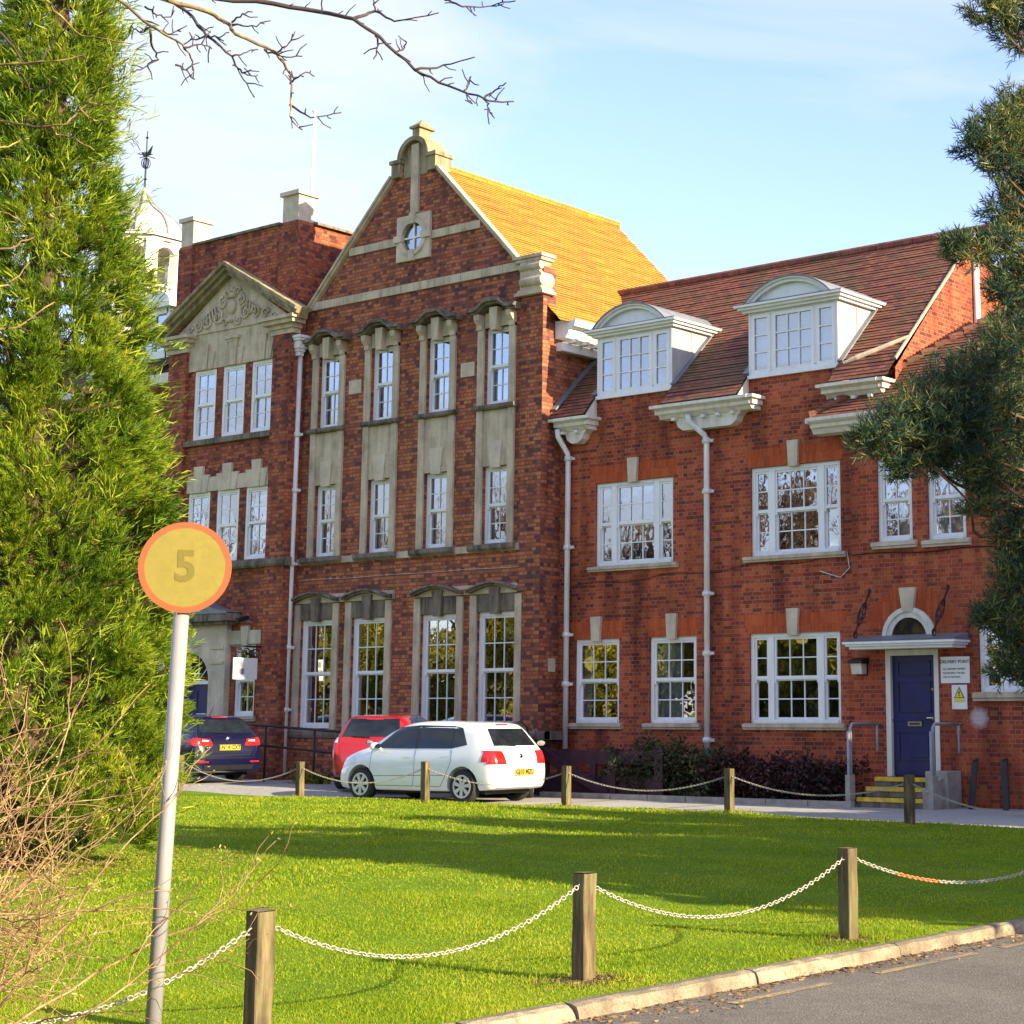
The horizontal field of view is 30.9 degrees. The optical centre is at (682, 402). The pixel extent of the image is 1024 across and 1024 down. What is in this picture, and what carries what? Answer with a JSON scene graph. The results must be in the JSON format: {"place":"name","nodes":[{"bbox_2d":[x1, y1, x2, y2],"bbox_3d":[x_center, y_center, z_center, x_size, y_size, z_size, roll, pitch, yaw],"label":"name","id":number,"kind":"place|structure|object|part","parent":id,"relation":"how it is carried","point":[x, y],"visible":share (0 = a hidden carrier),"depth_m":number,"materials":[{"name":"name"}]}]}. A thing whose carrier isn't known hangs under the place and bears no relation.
{"place":"outdoors","nodes":[
{"label":"outdoors","id":0,"kind":"place"},
{"bbox_2d":[310,109,317,192],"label":"flagpole","id":1,"kind":"object","parent":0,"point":[314,111],"visible":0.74,"depth_m":51.52,"materials":[{"name":"white metal"}]},
{"bbox_2d":[0,789,1023,1023],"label":"lawn","id":2,"kind":"structure","parent":0,"point":[416,883],"depth_m":16.54,"materials":[{"name":"green plant"}]},
{"bbox_2d":[0,0,211,872],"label":"conifer tree","id":3,"kind":"object","parent":2,"relation":"on","point":[32,455],"visible":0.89,"depth_m":19.06,"materials":[{"name":"green plant"}]},
{"bbox_2d":[0,618,297,1023],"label":"bare bush","id":4,"kind":"object","parent":2,"relation":"on","point":[40,918],"visible":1,"depth_m":8.54,"materials":[{"name":"brown plant"}]},
{"bbox_2d":[178,755,184,789],"bbox_3d":[-10.205,7.688,37.273,0.126,1.056,0.127,-7,-12,36],"label":"timber post","id":5,"kind":"object","parent":2,"relation":"on","point":[180,785],"visible":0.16,"depth_m":37.26,"materials":[{"name":"brown wood"}]},
{"bbox_2d":[183,762,295,781],"bbox_3d":[-8.711,7.235,36.003,4.006,0.398,0.030,-9,-13,41],"label":"chain","id":6,"kind":"object","parent":5,"relation":"hanging from","point":[237,780],"visible":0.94,"depth_m":35.96,"materials":[{"name":"metal"}]},
{"bbox_2d":[138,522,231,1023],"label":"speed sign","id":7,"kind":"object","parent":2,"relation":"on","point":[183,568],"visible":1,"depth_m":9.12,"materials":[{"name":"metal"}]},
{"bbox_2d":[243,908,275,1023],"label":"timber post","id":8,"kind":"object","parent":2,"relation":"on","point":[259,964],"visible":0.97,"depth_m":9.57,"materials":[{"name":"brown wood"}]},
{"bbox_2d":[8,927,252,1023],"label":"chain","id":9,"kind":"object","parent":8,"relation":"hanging from","point":[174,977],"visible":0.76,"depth_m":9.04,"materials":[{"name":"white metal"}]},
{"bbox_2d":[275,883,579,958],"bbox_3d":[-1.423,3.060,10.726,0.028,0.336,2.739,-7,-12,35],"label":"chain","id":10,"kind":"object","parent":8,"relation":"hanging from","point":[424,954],"visible":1,"depth_m":10.59,"materials":[{"name":"white metal"}]},
{"bbox_2d":[295,761,304,795],"bbox_3d":[-7.217,7.293,34.642,0.127,1.026,0.126,-6,-10,36],"label":"timber post","id":11,"kind":"object","parent":2,"relation":"on","point":[299,785],"visible":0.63,"depth_m":34.62,"materials":[{"name":"brown wood"}]},
{"bbox_2d":[420,761,429,801],"bbox_3d":[-4.480,6.779,31.953,0.126,1.045,0.125,-7,-12,36],"label":"timber post","id":12,"kind":"object","parent":2,"relation":"on","point":[425,783],"visible":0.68,"depth_m":31.94,"materials":[{"name":"brown wood"}]},
{"bbox_2d":[302,767,420,783],"bbox_3d":[-5.848,6.754,33.347,0.030,0.337,3.879,10,-14,-44],"label":"chain","id":13,"kind":"object","parent":12,"relation":"hanging from","point":[360,782],"visible":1,"depth_m":33.28,"materials":[{"name":"white metal"}]},
{"bbox_2d":[428,768,561,785],"bbox_3d":[-3.213,6.402,31.399,2.816,0.292,0.030,-5,-11,25],"label":"chain","id":14,"kind":"object","parent":12,"relation":"hanging from","point":[492,784],"visible":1,"depth_m":31.40,"materials":[{"name":"white metal"}]},
{"bbox_2d":[561,766,570,805],"bbox_3d":[-1.948,6.614,30.742,0.126,1.046,0.126,-7,-11,36],"label":"timber post","id":15,"kind":"object","parent":2,"relation":"on","point":[566,788],"visible":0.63,"depth_m":30.73,"materials":[{"name":"brown wood"}]},
{"bbox_2d":[532,973,621,987],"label":"soil","id":16,"kind":"structure","parent":2,"relation":"on","point":[573,981],"depth_m":11.69,"materials":[{"name":"brown soil"}]},
{"bbox_2d":[571,871,596,980],"bbox_3d":[-0.633,3.539,11.775,0.121,1.028,0.121,-9,-13,42],"label":"timber post","id":17,"kind":"object","parent":2,"relation":"on","point":[583,956],"visible":0.75,"depth_m":11.76,"materials":[{"name":"brown wood"}]},
{"bbox_2d":[724,768,734,812],"bbox_3d":[0.722,6.170,28.352,0.127,1.027,0.127,-7,-13,36],"label":"timber post","id":18,"kind":"object","parent":2,"relation":"on","point":[729,802],"visible":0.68,"depth_m":28.34,"materials":[{"name":"brown wood"}]},
{"bbox_2d":[569,773,723,791],"bbox_3d":[-0.613,6.116,29.595,3.618,0.305,0.030,-9,-13,42],"label":"chain","id":19,"kind":"object","parent":18,"relation":"hanging from","point":[648,790],"visible":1,"depth_m":29.47,"materials":[{"name":"white metal"}]},
{"bbox_2d":[731,775,901,796],"bbox_3d":[1.948,5.665,27.061,0.030,0.273,3.664,9,-13,-41],"label":"chain","id":20,"kind":"object","parent":18,"relation":"hanging from","point":[817,794],"visible":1,"depth_m":27.10,"materials":[{"name":"white metal"}]},
{"bbox_2d":[837,847,857,940],"bbox_3d":[1.251,3.895,13.881,0.120,1.035,0.119,-9,-14,42],"label":"timber post","id":21,"kind":"object","parent":2,"relation":"on","point":[847,900],"visible":0.65,"depth_m":13.87,"materials":[{"name":"brown wood"}]},
{"bbox_2d":[596,857,844,918],"bbox_3d":[0.309,3.427,12.876,0.028,0.355,2.854,-8,-13,41],"label":"chain","id":22,"kind":"object","parent":21,"relation":"hanging from","point":[722,915],"visible":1,"depth_m":12.78,"materials":[{"name":"white metal"}]},
{"bbox_2d":[857,858,1023,883],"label":"chain","id":23,"kind":"object","parent":21,"relation":"hanging from","point":[937,881],"visible":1,"depth_m":14.74,"materials":[{"name":"white metal"}]},
{"bbox_2d":[819,936,885,945],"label":"soil","id":24,"kind":"structure","parent":2,"relation":"on","point":[826,944],"depth_m":13.79,"materials":[{"name":"brown soil"}]},
{"bbox_2d":[903,775,914,824],"bbox_3d":[3.175,5.734,25.671,0.128,1.034,0.127,-7,-11,36],"label":"timber post","id":25,"kind":"object","parent":2,"relation":"on","point":[909,799],"visible":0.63,"depth_m":25.65,"materials":[{"name":"brown wood"}]},
{"bbox_2d":[912,783,1022,815],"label":"chain","id":26,"kind":"object","parent":25,"relation":"hanging from","point":[965,804],"visible":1,"depth_m":24.98,"materials":[{"name":"metal"}]},
{"bbox_2d":[838,0,1023,696],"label":"pine tree","id":27,"kind":"object","parent":2,"relation":"on","point":[934,445],"visible":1,"depth_m":17.88,"materials":[{"name":"green plant"}]},
{"bbox_2d":[0,0,1023,357],"label":"sky","id":28,"kind":"structure","parent":0,"point":[718,135],"materials":[{"name":"blue"}]},
{"bbox_2d":[57,777,1023,827],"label":"forecourt","id":29,"kind":"structure","parent":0,"point":[967,816],"depth_m":32.76,"materials":[{"name":"grey asphalt"}]},
{"bbox_2d":[89,707,259,781],"bbox_3d":[-11.331,7.541,40.547,4.610,1.622,2.141,-9,-13,41],"label":"parked car","id":30,"kind":"object","parent":29,"relation":"on","point":[233,742],"visible":0.43,"depth_m":39.07,"materials":[{"name":"blue paint"}]},
{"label":"rear window","id":31,"kind":"part","parent":30,"relation":"part of","materials":[{"name":"black glass"}]},
{"bbox_2d":[247,723,340,781],"bbox_3d":[-8.414,7.647,39.786,4.028,1.436,0.052,-7,-12,37],"label":"ramp railing","id":32,"kind":"object","parent":29,"relation":"on","point":[314,730],"visible":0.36,"depth_m":39.85,"materials":[{"name":"black metal"}]},
{"bbox_2d":[282,769,333,783],"bbox_3d":[-7.944,8.053,39.056,1.689,0.534,0.713,-7,-12,37],"label":"weed clump","id":33,"kind":"object","parent":29,"relation":"on","point":[311,778],"visible":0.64,"depth_m":38.90,"materials":[{"name":"green plant"}]},
{"bbox_2d":[332,707,426,788],"bbox_3d":[-6.007,7.178,38.219,2.008,1.632,3.640,-1,-10,8],"label":"parked car","id":34,"kind":"object","parent":29,"relation":"on","point":[359,733],"visible":0.23,"depth_m":36.79,"materials":[{"name":"red paint"}]},
{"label":"rear window","id":35,"kind":"part","parent":34,"relation":"part of","materials":[{"name":"black glass"}]},
{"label":"side window","id":36,"kind":"part","parent":34,"relation":"part of","materials":[{"name":"grey glass"}]},
{"bbox_2d":[340,714,544,802],"bbox_3d":[-4.528,6.630,34.426,4.010,1.632,2.031,-6,-12,33],"label":"parked car","id":37,"kind":"object","parent":29,"relation":"on","point":[492,752],"visible":0.93,"depth_m":33.56,"materials":[{"name":"white paint"}]},
{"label":"side window","id":38,"kind":"part","parent":37,"relation":"part of","materials":[{"name":"black glass"}]},
{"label":"side window","id":39,"kind":"part","parent":37,"relation":"part of","materials":[{"name":"black glass"}]},
{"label":"side window","id":40,"kind":"part","parent":37,"relation":"part of","materials":[{"name":"black glass"}]},
{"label":"rear window","id":41,"kind":"part","parent":37,"relation":"part of","materials":[{"name":"black glass"}]},
{"bbox_2d":[451,717,545,797],"bbox_3d":[-3.697,6.966,36.388,1.952,1.632,2.790,0,-10,-2],"label":"parked car","id":42,"kind":"object","parent":29,"relation":"on","point":[539,743],"visible":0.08,"depth_m":35.75,"materials":[{"name":"grey paint"}]},
{"bbox_2d":[537,748,667,795],"bbox_3d":[-1.593,7.201,35.532,3.160,0.980,0.195,-7,-12,37],"label":"timber fence","id":43,"kind":"object","parent":29,"relation":"on","point":[558,759],"visible":0.52,"depth_m":35.54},
{"bbox_2d":[548,800,723,808],"bbox_3d":[-0.874,7.178,32.819,2.750,0.001,2.300,-7,-12,37],"label":"bay marking","id":44,"kind":"object","parent":29,"relation":"on","point":[658,808],"visible":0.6,"depth_m":32.67,"materials":[{"name":"white paint"}]},
{"bbox_2d":[597,729,687,795],"bbox_3d":[-0.758,6.981,35.250,1.952,1.389,1.600,-2,-10,13],"label":"bush","id":45,"kind":"object","parent":29,"relation":"on","point":[626,770],"visible":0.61,"depth_m":34.97,"materials":[{"name":"green plant"}]},
{"bbox_2d":[623,731,727,796],"bbox_3d":[0.130,6.952,34.616,1.531,1.517,2.222,9,-13,-41],"label":"bush","id":46,"kind":"object","parent":29,"relation":"on","point":[673,774],"visible":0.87,"depth_m":34.41,"materials":[{"name":"green plant"}]},
{"bbox_2d":[540,791,854,807],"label":"kerb","id":47,"kind":"structure","parent":29,"relation":"on","point":[815,803],"depth_m":33.50,"materials":[{"name":"concrete"}]},
{"bbox_2d":[684,742,768,797],"bbox_3d":[0.758,6.935,34.059,1.920,1.258,1.364,-7,-12,37],"label":"bush","id":48,"kind":"object","parent":29,"relation":"on","point":[739,765],"visible":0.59,"depth_m":33.88,"materials":[{"name":"purple plant"}]},
{"bbox_2d":[738,747,814,799],"bbox_3d":[1.756,6.819,33.337,1.538,1.120,1.176,-3,-10,18],"label":"bush","id":49,"kind":"object","parent":29,"relation":"on","point":[770,776],"visible":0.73,"depth_m":33.12,"materials":[{"name":"purple plant"}]},
{"bbox_2d":[782,747,871,800],"bbox_3d":[2.532,6.764,32.828,1.825,1.200,1.133,-7,-12,37],"label":"bush","id":50,"kind":"object","parent":29,"relation":"on","point":[822,780],"visible":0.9,"depth_m":32.64,"materials":[{"name":"purple plant"}]},
{"bbox_2d":[845,722,880,806],"bbox_3d":[3.201,6.378,32.345,0.100,1.467,1.121,-7,-12,37],"label":"handrail","id":51,"kind":"object","parent":29,"relation":"on","point":[850,783],"visible":0.87,"depth_m":31.96,"materials":[{"name":"metal"}]},
{"bbox_2d":[770,814,979,822],"bbox_3d":[4.093,6.227,27.261,11.200,0.001,0.130,-7,-12,37],"label":"edge marking","id":52,"kind":"object","parent":29,"relation":"on","point":[876,818],"visible":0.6,"depth_m":28.17,"materials":[{"name":"white paint"}]},
{"bbox_2d":[857,777,942,809],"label":"entrance steps","id":53,"kind":"structure","parent":29,"relation":"on","point":[892,797],"depth_m":31.67,"materials":[{"name":"stone"}]},
{"bbox_2d":[925,771,961,808],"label":"concrete block","id":54,"kind":"structure","parent":29,"relation":"on","point":[951,786],"depth_m":31.38,"materials":[{"name":"grey concrete"}]},
{"bbox_2d":[928,722,961,809],"bbox_3d":[4.508,6.208,31.352,0.100,1.467,1.121,-7,-12,37],"label":"handrail","id":55,"kind":"object","parent":29,"relation":"on","point":[933,800],"visible":0.88,"depth_m":30.96,"materials":[{"name":"metal"}]},
{"bbox_2d":[968,759,977,809],"bbox_3d":[4.948,6.510,31.264,0.112,0.867,0.492,-4,-10,21],"label":"leaning slat","id":56,"kind":"object","parent":29,"relation":"on","point":[973,781],"visible":0.9,"depth_m":31.26,"materials":[{"name":"black metal"}]},
{"bbox_2d":[1001,758,1009,810],"bbox_3d":[5.431,6.438,30.899,0.113,0.888,0.543,-1,-10,9],"label":"leaning slat","id":57,"kind":"object","parent":29,"relation":"on","point":[1005,785],"visible":0.9,"depth_m":30.88,"materials":[{"name":"black metal"}]},
{"bbox_2d":[562,933,1023,1023],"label":"road","id":58,"kind":"structure","parent":0,"point":[985,985],"depth_m":11.52,"materials":[{"name":"grey asphalt"}]},
{"bbox_2d":[0,844,1023,1023],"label":"fallen leaves","id":59,"kind":"object","parent":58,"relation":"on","point":[776,983],"visible":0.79,"depth_m":12.90,"materials":[{"name":"brown plant"}]},
{"bbox_2d":[624,942,1023,1023],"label":"road marking","id":60,"kind":"object","parent":58,"relation":"on","point":[881,972],"visible":1,"depth_m":12.16,"materials":[{"name":"white paint"}]},
{"bbox_3d":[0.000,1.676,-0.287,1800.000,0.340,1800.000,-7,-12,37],"label":"ground","id":61,"kind":"structure","parent":0,"visible":0},
{"bbox_2d":[0,131,181,769],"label":"cupola range","id":62,"kind":"structure","parent":61,"relation":"on","point":[166,239],"depth_m":51.75,"materials":[{"name":"white paint"}]},
{"bbox_2d":[0,0,515,331],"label":"overhanging tree","id":63,"kind":"object","parent":61,"relation":"on","point":[181,5],"visible":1,"depth_m":9.79,"materials":[{"name":"brown wood"}]},
{"bbox_2d":[144,120,1023,809],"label":"school building","id":64,"kind":"structure","parent":61,"relation":"on","point":[452,444],"depth_m":38.40,"materials":[{"name":"brick"}]},
{"bbox_2d":[144,600,241,778],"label":"stone doorway","id":65,"kind":"structure","parent":64,"relation":"in","point":[215,624],"depth_m":42.92,"materials":[{"name":"stone"}]},
{"bbox_2d":[188,492,209,530],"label":"window","id":66,"kind":"structure","parent":64,"relation":"in","point":[201,495],"depth_m":44.43,"materials":[{"name":"white paint"}]},
{"bbox_2d":[193,369,216,440],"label":"window","id":67,"kind":"structure","parent":64,"relation":"in","point":[197,406],"depth_m":44.82,"materials":[{"name":"white paint"}]},
{"bbox_2d":[216,488,239,560],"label":"window","id":68,"kind":"structure","parent":64,"relation":"in","point":[219,526],"depth_m":43.69,"materials":[{"name":"white paint"}]},
{"bbox_2d":[221,363,245,436],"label":"window","id":69,"kind":"structure","parent":64,"relation":"in","point":[225,408],"depth_m":44.18,"materials":[{"name":"white paint"}]},
{"bbox_2d":[236,616,252,623],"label":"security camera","id":70,"kind":"object","parent":64,"relation":"attached to","point":[243,618],"visible":1,"depth_m":42.27,"materials":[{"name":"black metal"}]},
{"bbox_2d":[234,644,255,720],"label":"window","id":71,"kind":"structure","parent":64,"relation":"in","point":[246,715],"depth_m":42.51,"materials":[{"name":"white paint"}]},
{"bbox_2d":[230,645,260,679],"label":"hanging sign","id":72,"kind":"object","parent":64,"relation":"attached to","point":[244,668],"visible":1,"depth_m":41.67,"materials":[{"name":"white metal"}]},
{"bbox_2d":[244,485,267,558],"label":"window","id":73,"kind":"structure","parent":64,"relation":"in","point":[248,523],"depth_m":43.07,"materials":[{"name":"white paint"}]},
{"bbox_2d":[250,359,271,431],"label":"window","id":74,"kind":"structure","parent":64,"relation":"in","point":[254,401],"depth_m":43.56,"materials":[{"name":"white paint"}]},
{"bbox_2d":[300,619,331,727],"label":"window","id":75,"kind":"structure","parent":64,"relation":"in","point":[304,681],"depth_m":41.71,"materials":[{"name":"white paint"}]},
{"bbox_2d":[299,485,343,564],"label":"window","id":76,"kind":"structure","parent":64,"relation":"in","point":[320,557],"depth_m":42.12,"materials":[{"name":"white paint"}]},
{"bbox_2d":[306,356,345,434],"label":"window","id":77,"kind":"structure","parent":64,"relation":"in","point":[324,428],"depth_m":42.63,"materials":[{"name":"white paint"}]},
{"bbox_2d":[351,617,384,717],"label":"window","id":78,"kind":"structure","parent":64,"relation":"in","point":[357,621],"depth_m":40.72,"materials":[{"name":"white paint"}]},
{"bbox_2d":[352,479,397,560],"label":"window","id":79,"kind":"structure","parent":64,"relation":"in","point":[382,553],"depth_m":41.05,"materials":[{"name":"white paint"}]},
{"bbox_2d":[359,346,399,427],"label":"window","id":80,"kind":"structure","parent":64,"relation":"in","point":[377,421],"depth_m":41.56,"materials":[{"name":"white paint"}]},
{"bbox_2d":[393,211,431,263],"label":"round window","id":81,"kind":"structure","parent":64,"relation":"in","point":[413,242],"depth_m":41.33,"materials":[{"name":"stone"}]},
{"bbox_2d":[408,472,456,556],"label":"window","id":82,"kind":"structure","parent":64,"relation":"in","point":[431,549],"depth_m":39.97,"materials":[{"name":"white paint"}]},
{"bbox_2d":[414,336,457,419],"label":"window","id":83,"kind":"structure","parent":64,"relation":"in","point":[441,395],"depth_m":40.51,"materials":[{"name":"white paint"}]},
{"bbox_2d":[421,614,455,720],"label":"window","id":84,"kind":"structure","parent":64,"relation":"in","point":[425,698],"depth_m":39.40,"materials":[{"name":"white paint"}]},
{"bbox_2d":[466,465,516,551],"bbox_3d":[-3.952,2.235,38.762,1.320,1.800,0.340,-7,-12,37],"label":"window","id":85,"kind":"structure","parent":64,"relation":"in","point":[495,544],"depth_m":38.90,"materials":[{"name":"white paint"}]},
{"bbox_2d":[472,326,516,411],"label":"window","id":86,"kind":"structure","parent":64,"relation":"in","point":[497,396],"depth_m":39.45,"materials":[{"name":"white paint"}]},
{"bbox_2d":[478,611,513,720],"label":"window","id":87,"kind":"structure","parent":64,"relation":"in","point":[482,697],"depth_m":38.39,"materials":[{"name":"white paint"}]},
{"bbox_2d":[568,616,622,728],"bbox_3d":[-1.697,5.488,37.293,1.410,2.250,0.330,-7,-12,37],"label":"window","id":88,"kind":"structure","parent":64,"relation":"in","point":[584,719],"depth_m":37.40,"materials":[{"name":"white paint"}]},
{"bbox_2d":[587,457,678,572],"bbox_3d":[-0.948,2.262,37.260,2.300,2.280,0.330,-7,-12,37],"label":"window","id":89,"kind":"structure","parent":64,"relation":"in","point":[659,561],"depth_m":37.28,"materials":[{"name":"white paint"}]},
{"bbox_2d":[641,613,701,729],"bbox_3d":[-0.152,5.287,36.120,1.410,2.250,0.330,-7,-12,37],"label":"window","id":90,"kind":"structure","parent":64,"relation":"in","point":[667,691],"depth_m":36.24,"materials":[{"name":"white paint"}]},
{"bbox_2d":[742,608,846,729],"bbox_3d":[2.102,4.985,34.352,2.290,2.250,0.240,-7,-12,37],"label":"window","id":91,"kind":"structure","parent":64,"relation":"in","point":[823,721],"depth_m":34.39,"materials":[{"name":"white paint"}]},
{"bbox_2d":[742,439,847,562],"bbox_3d":[2.141,1.850,34.858,2.330,2.280,0.240,-7,-12,37],"label":"window","id":92,"kind":"structure","parent":64,"relation":"in","point":[774,553],"depth_m":34.90,"materials":[{"name":"white paint"}]},
{"bbox_2d":[847,657,868,674],"bbox_3d":[3.174,4.767,33.167,0.300,0.320,0.260,-7,-12,37],"label":"wall lamp","id":93,"kind":"object","parent":64,"relation":"attached to","point":[859,666],"visible":1,"depth_m":33.12,"materials":[{"name":"white metal"}]},
{"bbox_2d":[871,460,917,549],"bbox_3d":[3.886,1.838,33.368,0.930,1.640,0.320,-7,-12,37],"label":"window","id":94,"kind":"structure","parent":64,"relation":"in","point":[905,540],"depth_m":33.39,"materials":[{"name":"white paint"}]},
{"bbox_2d":[885,649,940,775],"bbox_3d":[4.105,5.501,32.538,1.080,2.220,0.130,-7,-12,37],"label":"door","id":95,"kind":"structure","parent":64,"relation":"in","point":[912,676],"depth_m":32.58,"materials":[{"name":"blue paint"}]},
{"bbox_2d":[921,455,971,547],"bbox_3d":[4.734,1.748,32.721,0.970,1.640,0.320,-7,-12,37],"label":"window","id":96,"kind":"structure","parent":64,"relation":"in","point":[946,528],"depth_m":32.81,"materials":[{"name":"white paint"}]},
{"bbox_2d":[940,656,969,682],"bbox_3d":[4.763,4.673,32.090,0.572,0.460,0.022,-7,-12,37],"label":"delivery sign","id":97,"kind":"object","parent":64,"relation":"attached to","point":[956,669],"visible":1,"depth_m":32.08,"materials":[{"name":"white plastic"}]},
{"bbox_2d":[952,685,967,708],"bbox_3d":[4.820,5.129,31.964,0.300,0.420,0.029,-7,-12,37],"label":"warning sign","id":98,"kind":"object","parent":64,"relation":"attached to","point":[959,697],"visible":1,"depth_m":31.95,"materials":[{"name":"white plastic"}]},
{"bbox_2d":[972,626,1023,700],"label":"window","id":99,"kind":"structure","parent":64,"relation":"in","point":[988,693],"depth_m":31.62,"materials":[{"name":"white paint"}]},
{"bbox_2d":[444,917,1023,1023],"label":"kerb","id":100,"kind":"structure","parent":61,"relation":"on","point":[589,1007],"depth_m":11.98,"materials":[{"name":"concrete"}]}
]}

